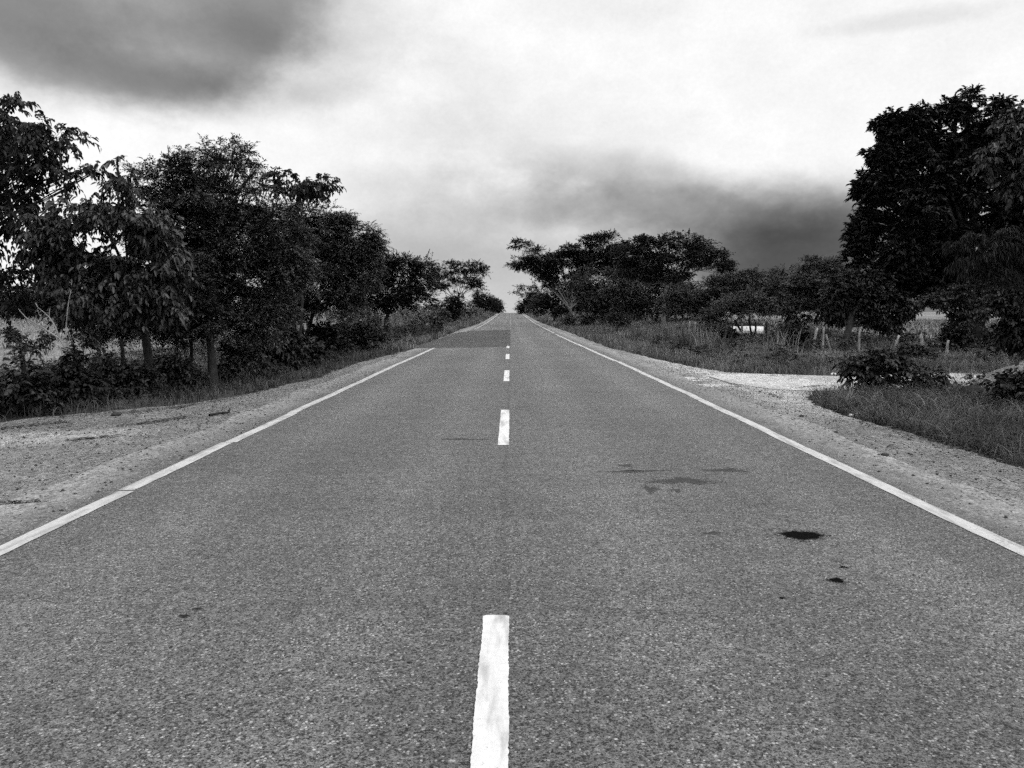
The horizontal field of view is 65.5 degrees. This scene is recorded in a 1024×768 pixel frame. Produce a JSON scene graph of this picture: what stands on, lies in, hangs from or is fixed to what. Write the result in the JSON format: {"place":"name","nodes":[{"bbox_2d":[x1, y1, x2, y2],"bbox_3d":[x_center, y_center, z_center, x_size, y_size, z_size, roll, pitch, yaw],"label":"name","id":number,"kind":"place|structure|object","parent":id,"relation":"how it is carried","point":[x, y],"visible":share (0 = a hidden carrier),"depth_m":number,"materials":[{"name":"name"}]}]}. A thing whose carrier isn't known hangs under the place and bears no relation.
{"place":"outdoors","nodes":[
{"label":"outdoors","id":0,"kind":"place"},
{"bbox_2d":[5,336,35,359],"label":"weed clump","id":1,"kind":"object","parent":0,"point":[19,348],"visible":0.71,"depth_m":19.93,"materials":[{"name":"grey plant"}]},
{"bbox_2d":[0,323,311,385],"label":"field grass","id":2,"kind":"structure","parent":0,"point":[34,331],"depth_m":32.73,"materials":[{"name":"plant"}]},
{"bbox_2d":[157,317,473,352],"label":"verge grass","id":3,"kind":"structure","parent":0,"point":[448,328],"depth_m":41.08,"materials":[{"name":"plant"}]},
{"bbox_2d":[0,313,1023,767],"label":"road","id":4,"kind":"structure","parent":0,"point":[510,541],"depth_m":4.29,"materials":[{"name":"grey asphalt"}]},
{"bbox_2d":[0,312,1023,468],"bbox_3d":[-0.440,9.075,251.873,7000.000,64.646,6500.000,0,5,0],"label":"ground","id":5,"kind":"structure","parent":0,"point":[930,315],"depth_m":21.73,"materials":[{"name":"soil"}]},
{"bbox_2d":[0,283,13,319],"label":"field tree","id":6,"kind":"object","parent":5,"relation":"on","point":[4,296],"visible":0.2,"depth_m":61.78,"materials":[{"name":"black plant"}]},
{"bbox_2d":[0,326,21,347],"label":"weed clump","id":7,"kind":"object","parent":5,"relation":"on","point":[4,331],"visible":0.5,"depth_m":29.85,"materials":[{"name":"black plant"}]},
{"bbox_2d":[4,330,30,355],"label":"weed clump","id":8,"kind":"object","parent":5,"relation":"on","point":[9,337],"visible":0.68,"depth_m":23.88,"materials":[{"name":"grey plant"}]},
{"bbox_2d":[1,279,44,320],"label":"field tree","id":9,"kind":"object","parent":5,"relation":"on","point":[18,316],"visible":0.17,"depth_m":73.08,"materials":[{"name":"black plant"}]},
{"bbox_2d":[0,349,70,416],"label":"leafy shrub","id":10,"kind":"object","parent":5,"relation":"on","point":[30,398],"visible":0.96,"depth_m":11.84,"materials":[{"name":"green plant"}]},
{"bbox_2d":[21,339,50,365],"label":"weed clump","id":11,"kind":"object","parent":5,"relation":"on","point":[41,346],"visible":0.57,"depth_m":20.98,"materials":[{"name":"grey plant"}]},
{"bbox_2d":[19,291,70,360],"bbox_3d":[-7.841,-0.641,13.430,0.852,1.897,0.131,0,5,0],"label":"dead shrub","id":12,"kind":"object","parent":5,"relation":"on","point":[60,340],"visible":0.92,"depth_m":13.38,"materials":[{"name":"grey wood"}]},
{"bbox_2d":[34,329,58,354],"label":"weed clump","id":13,"kind":"object","parent":5,"relation":"on","point":[45,337],"visible":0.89,"depth_m":25.93,"materials":[{"name":"grey plant"}]},
{"bbox_2d":[28,282,81,318],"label":"field tree","id":14,"kind":"object","parent":5,"relation":"on","point":[44,303],"visible":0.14,"depth_m":64.54,"materials":[{"name":"black plant"}]},
{"bbox_2d":[0,91,114,329],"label":"broadleaf tree","id":15,"kind":"object","parent":5,"relation":"on","point":[20,142],"visible":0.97,"depth_m":14.58,"materials":[{"name":"black plant"}]},
{"bbox_2d":[42,333,118,406],"bbox_3d":[-7.027,-0.228,12.923,1.256,1.227,1.022,0,5,0],"label":"leafy shrub","id":16,"kind":"object","parent":5,"relation":"on","point":[82,387],"visible":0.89,"depth_m":12.77,"materials":[{"name":"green plant"}]},
{"bbox_2d":[3,155,198,390],"bbox_3d":[-7.555,-1.959,14.596,3.485,4.463,2.323,0,5,0],"label":"drooping tree","id":17,"kind":"object","parent":5,"relation":"on","point":[121,291],"visible":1,"depth_m":14.33,"materials":[{"name":"black plant"}]},
{"bbox_2d":[84,347,168,399],"bbox_3d":[-6.926,-0.172,14.126,1.449,0.935,1.091,0,5,0],"label":"leafy shrub","id":18,"kind":"object","parent":5,"relation":"on","point":[138,375],"visible":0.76,"depth_m":14.12,"materials":[{"name":"black plant"}]},
{"bbox_2d":[0,327,303,373],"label":"wire fence","id":19,"kind":"object","parent":5,"relation":"on","point":[122,349],"visible":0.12,"depth_m":15.97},
{"bbox_2d":[143,348,210,390],"bbox_3d":[-6.737,-0.262,15.606,1.495,0.870,1.025,0,5,0],"label":"leafy shrub","id":20,"kind":"object","parent":5,"relation":"on","point":[176,362],"visible":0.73,"depth_m":15.52,"materials":[{"name":"black plant"}]},
{"bbox_2d":[0,348,354,405],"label":"undergrowth","id":21,"kind":"object","parent":5,"relation":"on","point":[276,369],"visible":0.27,"depth_m":17.89,"materials":[{"name":"black plant"}]},
{"bbox_2d":[46,133,329,385],"bbox_3d":[-7.029,-2.708,17.487,5.738,5.478,3.538,2,6,19],"label":"feathery tree","id":22,"kind":"object","parent":5,"relation":"on","point":[213,240],"visible":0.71,"depth_m":17.01,"materials":[{"name":"black plant"}]},
{"bbox_2d":[0,344,407,421],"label":"verge grass","id":23,"kind":"structure","parent":5,"relation":"on","point":[355,356],"depth_m":16.13,"materials":[{"name":"grey plant"}]},
{"bbox_2d":[0,309,435,325],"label":"field grass","id":24,"kind":"structure","parent":5,"relation":"on","point":[39,321],"depth_m":71.43,"materials":[{"name":"grey plant"}]},
{"bbox_2d":[43,325,436,395],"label":"tall grass","id":25,"kind":"structure","parent":5,"relation":"on","point":[137,360],"depth_m":20.69,"materials":[{"name":"plant"}]},
{"bbox_2d":[206,340,279,382],"bbox_3d":[-5.948,-0.484,17.568,1.526,0.999,0.921,-2,6,-24],"label":"leafy shrub","id":26,"kind":"object","parent":5,"relation":"on","point":[247,359],"visible":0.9,"depth_m":17.42,"materials":[{"name":"black plant"}]},
{"bbox_2d":[0,314,495,500],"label":"gravel shoulder","id":27,"kind":"object","parent":5,"relation":"on","point":[37,453],"visible":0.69,"depth_m":9.86},
{"bbox_2d":[111,412,120,415],"bbox_3d":[-5.868,0.455,11.800,0.144,0.090,0.121,-3,6,-28],"label":"clod","id":28,"kind":"object","parent":27,"relation":"on","point":[116,414],"visible":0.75,"depth_m":11.77,"materials":[{"name":"soil"}]},
{"bbox_2d":[0,348,434,502],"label":"leaf litter","id":29,"kind":"object","parent":27,"relation":"on","point":[131,411],"visible":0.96,"depth_m":11.15,"materials":[{"name":"grey plant"}]},
{"bbox_2d":[209,408,230,415],"bbox_3d":[-4.213,0.404,11.502,0.043,0.090,0.369,4,6,34],"label":"stick","id":30,"kind":"object","parent":27,"relation":"on","point":[216,413],"visible":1,"depth_m":11.48,"materials":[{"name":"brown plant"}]},
{"bbox_2d":[0,361,1023,537],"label":"loose gravel","id":31,"kind":"structure","parent":27,"relation":"on","point":[197,446],"depth_m":9.80,"materials":[{"name":"grey gravel"}]},
{"bbox_2d":[248,324,336,368],"bbox_3d":[-6.066,-1.007,21.509,2.565,1.299,1.481,0,5,0],"label":"leafy shrub","id":32,"kind":"object","parent":5,"relation":"on","point":[292,352],"visible":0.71,"depth_m":21.28,"materials":[{"name":"black plant"}]},
{"bbox_2d":[259,166,346,345],"bbox_3d":[-6.227,-3.496,23.794,2.600,5.879,1.392,0,5,0],"label":"broadleaf tree","id":33,"kind":"object","parent":5,"relation":"on","point":[304,190],"visible":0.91,"depth_m":23.45,"materials":[{"name":"black plant"}]},
{"bbox_2d":[238,198,395,344],"bbox_3d":[-6.586,-3.564,26.814,5.461,5.451,3.268,0,5,0],"label":"feathery tree","id":34,"kind":"object","parent":5,"relation":"on","point":[346,260],"visible":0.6,"depth_m":26.39,"materials":[{"name":"black plant"}]},
{"bbox_2d":[303,318,355,353],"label":"leafy shrub","id":35,"kind":"object","parent":5,"relation":"on","point":[324,335],"visible":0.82,"depth_m":27.34,"materials":[{"name":"black plant"}]},
{"bbox_2d":[218,323,443,354],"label":"undergrowth","id":36,"kind":"object","parent":5,"relation":"on","point":[432,329],"visible":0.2,"depth_m":45.20,"materials":[{"name":"black plant"}]},
{"bbox_2d":[329,299,399,350],"bbox_3d":[-5.903,-2.270,30.892,2.476,2.194,2.617,4,6,34],"label":"round shrub","id":37,"kind":"object","parent":5,"relation":"on","point":[359,332],"visible":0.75,"depth_m":30.67,"materials":[{"name":"black plant"}]},
{"bbox_2d":[340,249,446,331],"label":"roadside tree","id":38,"kind":"object","parent":5,"relation":"on","point":[401,293],"visible":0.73,"depth_m":46.16,"materials":[{"name":"black plant"}]},
{"bbox_2d":[386,306,431,341],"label":"dry shrub","id":39,"kind":"object","parent":5,"relation":"on","point":[405,323],"visible":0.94,"depth_m":36.82,"materials":[{"name":"grey plant"}]},
{"bbox_2d":[417,302,439,310],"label":"distant tree","id":40,"kind":"object","parent":5,"relation":"on","point":[427,308],"visible":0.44,"depth_m":138.98,"materials":[{"name":"grey plant"}]},
{"bbox_2d":[404,307,452,329],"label":"leafy shrub","id":41,"kind":"object","parent":5,"relation":"on","point":[436,318],"visible":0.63,"depth_m":57.53,"materials":[{"name":"black plant"}]},
{"bbox_2d":[392,308,496,324],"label":"verge grass","id":42,"kind":"structure","parent":5,"relation":"on","point":[478,320],"depth_m":116.97,"materials":[{"name":"grey plant"}]},
{"bbox_2d":[434,290,467,320],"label":"vine shrub","id":43,"kind":"object","parent":5,"relation":"on","point":[454,306],"visible":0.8,"depth_m":94.22,"materials":[{"name":"black plant"}]},
{"bbox_2d":[421,258,490,321],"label":"umbrella tree","id":44,"kind":"object","parent":5,"relation":"on","point":[473,282],"visible":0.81,"depth_m":94.91,"materials":[{"name":"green plant"}]},
{"bbox_2d":[461,300,484,318],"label":"leafy shrub","id":45,"kind":"object","parent":5,"relation":"on","point":[475,311],"visible":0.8,"depth_m":119.15,"materials":[{"name":"grey plant"}]},
{"bbox_2d":[467,291,503,313],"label":"crest tree","id":46,"kind":"object","parent":5,"relation":"on","point":[481,302],"visible":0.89,"depth_m":183.47,"materials":[{"name":"black plant"}]},
{"bbox_2d":[513,292,535,313],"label":"crest tree","id":47,"kind":"object","parent":5,"relation":"on","point":[520,307],"visible":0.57,"depth_m":213.42,"materials":[{"name":"black plant"}]},
{"bbox_2d":[508,284,542,314],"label":"leaning tree","id":48,"kind":"object","parent":5,"relation":"on","point":[527,293],"visible":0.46,"depth_m":148.79,"materials":[{"name":"grey plant"}]},
{"bbox_2d":[525,278,596,321],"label":"understorey tree","id":49,"kind":"object","parent":5,"relation":"on","point":[545,301],"visible":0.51,"depth_m":102.99,"materials":[{"name":"black plant"}]},
{"bbox_2d":[502,228,634,325],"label":"umbrella tree","id":50,"kind":"object","parent":5,"relation":"on","point":[546,268],"visible":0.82,"depth_m":84.58,"materials":[{"name":"black plant"}]},
{"bbox_2d":[559,312,595,325],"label":"leafy shrub","id":51,"kind":"object","parent":5,"relation":"on","point":[567,320],"visible":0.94,"depth_m":79.63,"materials":[{"name":"black plant"}]},
{"bbox_2d":[523,308,672,326],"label":"verge grass","id":52,"kind":"structure","parent":5,"relation":"on","point":[547,320],"depth_m":113.06,"materials":[{"name":"plant"}]},
{"bbox_2d":[565,262,652,323],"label":"understorey tree","id":53,"kind":"object","parent":5,"relation":"on","point":[600,305],"visible":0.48,"depth_m":78.83,"materials":[{"name":"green plant"}]},
{"bbox_2d":[598,310,633,330],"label":"leafy shrub","id":54,"kind":"object","parent":5,"relation":"on","point":[616,317],"visible":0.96,"depth_m":59.59,"materials":[{"name":"black plant"}]},
{"bbox_2d":[597,271,701,324],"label":"understorey tree","id":55,"kind":"object","parent":5,"relation":"on","point":[641,303],"visible":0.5,"depth_m":69.02,"materials":[{"name":"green plant"}]},
{"bbox_2d":[605,228,739,324],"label":"roadside tree","id":56,"kind":"object","parent":5,"relation":"on","point":[631,267],"visible":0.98,"depth_m":63.00,"materials":[{"name":"black plant"}]},
{"bbox_2d":[696,321,740,339],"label":"leafy shrub","id":57,"kind":"object","parent":5,"relation":"on","point":[726,332],"visible":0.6,"depth_m":36.70,"materials":[{"name":"grey plant"}]},
{"bbox_2d":[651,264,794,325],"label":"thorn tree","id":58,"kind":"object","parent":5,"relation":"on","point":[717,285],"visible":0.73,"depth_m":54.13,"materials":[{"name":"black plant"}]},
{"bbox_2d":[555,316,892,345],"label":"verge grass","id":59,"kind":"structure","parent":5,"relation":"on","point":[582,331],"depth_m":52.06,"materials":[{"name":"grey plant"}]},
{"bbox_2d":[694,286,787,336],"bbox_3d":[11.307,-3.529,39.858,4.937,2.712,3.419,0,5,0],"label":"thorn tree","id":60,"kind":"object","parent":5,"relation":"on","point":[742,305],"visible":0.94,"depth_m":39.53,"materials":[{"name":"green plant"}]},
{"bbox_2d":[733,323,763,334],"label":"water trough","id":61,"kind":"object","parent":5,"relation":"on","point":[745,329],"visible":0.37,"depth_m":42.97,"materials":[{"name":"white"}]},
{"bbox_2d":[527,315,1023,504],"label":"gravel shoulder","id":62,"kind":"object","parent":5,"relation":"on","point":[1009,485],"visible":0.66,"depth_m":9.20},
{"bbox_2d":[606,353,1001,459],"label":"leaf litter","id":63,"kind":"object","parent":62,"relation":"on","point":[920,437],"visible":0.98,"depth_m":9.71,"materials":[{"name":"grey plant"}]},
{"bbox_2d":[764,320,821,346],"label":"leafy shrub","id":64,"kind":"object","parent":5,"relation":"on","point":[802,334],"visible":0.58,"depth_m":30.74,"materials":[{"name":"black plant"}]},
{"bbox_2d":[774,298,811,329],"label":"tall weed","id":65,"kind":"object","parent":5,"relation":"on","point":[790,312],"visible":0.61,"depth_m":33.76,"materials":[{"name":"black plant"}]},
{"bbox_2d":[765,254,865,325],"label":"thorn tree","id":66,"kind":"object","parent":5,"relation":"on","point":[801,290],"visible":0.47,"depth_m":56.95,"materials":[{"name":"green plant"}]},
{"bbox_2d":[688,321,948,355],"bbox_3d":[11.268,-2.247,35.876,2.344,1.113,22.318,-1,5,-7],"label":"wire fence","id":67,"kind":"object","parent":5,"relation":"on","point":[859,334],"visible":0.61,"depth_m":28.43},
{"bbox_2d":[639,327,1019,366],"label":"undergrowth","id":68,"kind":"object","parent":5,"relation":"on","point":[784,353],"visible":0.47,"depth_m":28.96,"materials":[{"name":"grey plant"}]},
{"bbox_2d":[642,317,1023,367],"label":"field grass","id":69,"kind":"structure","parent":5,"relation":"on","point":[922,326],"depth_m":50.33,"materials":[{"name":"plant"}]},
{"bbox_2d":[848,338,878,346],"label":"leafy shrub","id":70,"kind":"object","parent":5,"relation":"on","point":[863,342],"visible":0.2,"depth_m":30.09,"materials":[{"name":"black plant"}]},
{"bbox_2d":[813,268,924,343],"bbox_3d":[14.659,-3.127,32.963,4.412,3.380,2.561,0,5,0],"label":"roadside tree","id":71,"kind":"object","parent":5,"relation":"on","point":[889,311],"visible":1,"depth_m":32.40,"materials":[{"name":"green plant"}]},
{"bbox_2d":[831,346,954,394],"bbox_3d":[7.196,-0.237,15.006,2.343,0.957,1.125,0,5,0],"label":"leafy shrub","id":72,"kind":"object","parent":5,"relation":"on","point":[870,370],"visible":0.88,"depth_m":14.91,"materials":[{"name":"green plant"}]},
{"bbox_2d":[887,342,941,360],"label":"leafy shrub","id":73,"kind":"object","parent":5,"relation":"on","point":[913,351],"visible":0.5,"depth_m":23.84,"materials":[{"name":"black plant"}]},
{"bbox_2d":[837,83,1023,340],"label":"giant tree","id":74,"kind":"object","parent":5,"relation":"on","point":[938,196],"visible":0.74,"depth_m":32.82,"materials":[{"name":"black plant"}]},
{"bbox_2d":[917,280,986,351],"bbox_3d":[14.755,-2.169,26.890,2.346,2.638,1.516,0,5,0],"label":"vine tree","id":75,"kind":"object","parent":5,"relation":"on","point":[958,334],"visible":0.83,"depth_m":26.69,"materials":[{"name":"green plant"}]},
{"bbox_2d":[958,384,985,397],"bbox_3d":[7.796,0.231,13.456,0.497,0.464,0.488,3,6,34],"label":"tree stump","id":76,"kind":"object","parent":5,"relation":"on","point":[972,387],"visible":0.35,"depth_m":13.36,"materials":[{"name":"grey wood"}]},
{"bbox_2d":[929,371,1014,399],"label":"undergrowth","id":77,"kind":"object","parent":5,"relation":"on","point":[955,384],"visible":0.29,"depth_m":13.65,"materials":[{"name":"black plant"}]},
{"bbox_2d":[938,223,1023,318],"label":"weeping tree","id":78,"kind":"object","parent":5,"relation":"on","point":[1002,261],"visible":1,"depth_m":18.71,"materials":[{"name":"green plant"}]},
{"bbox_2d":[967,294,1004,348],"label":"vine shrub","id":79,"kind":"object","parent":5,"relation":"on","point":[977,303],"visible":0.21,"depth_m":27.95,"materials":[{"name":"black plant"}]},
{"bbox_2d":[967,99,1023,213],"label":"leafy tree","id":80,"kind":"object","parent":5,"relation":"on","point":[1004,150],"visible":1,"depth_m":16.55,"materials":[{"name":"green plant"}]},
{"bbox_2d":[970,285,1023,358],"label":"leafy tree","id":81,"kind":"object","parent":5,"relation":"on","point":[1010,332],"visible":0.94,"depth_m":21.78,"materials":[{"name":"black plant"}]},
{"bbox_2d":[970,360,1023,384],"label":"dirt heap","id":82,"kind":"object","parent":5,"relation":"on","point":[990,377],"visible":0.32,"depth_m":17.27,"materials":[{"name":"grey soil"}]},
{"bbox_2d":[978,361,1023,406],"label":"leafy shrub","id":83,"kind":"object","parent":5,"relation":"on","point":[1011,379],"visible":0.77,"depth_m":12.31,"materials":[{"name":"black plant"}]},
{"bbox_2d":[0,0,1023,312],"label":"sky","id":84,"kind":"structure","parent":0,"point":[463,129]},
{"bbox_2d":[589,319,816,356],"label":"tall grass","id":85,"kind":"structure","parent":0,"point":[711,342],"depth_m":32.31,"materials":[{"name":"grey plant"}]},
{"bbox_2d":[606,335,1022,375],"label":"verge grass","id":86,"kind":"structure","parent":0,"point":[721,362],"depth_m":23.83,"materials":[{"name":"plant"}]},
{"bbox_2d":[710,373,990,390],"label":"dirt track","id":87,"kind":"structure","parent":0,"point":[769,381],"depth_m":17.73,"materials":[{"name":"white soil"}]},
{"bbox_2d":[786,375,1023,493],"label":"verge grass","id":88,"kind":"structure","parent":0,"point":[902,422],"depth_m":11.08,"materials":[{"name":"grey plant"}]},
{"bbox_2d":[929,368,989,380],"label":"track grass","id":89,"kind":"structure","parent":0,"point":[975,372],"depth_m":18.93,"materials":[{"name":"plant"}]}
]}

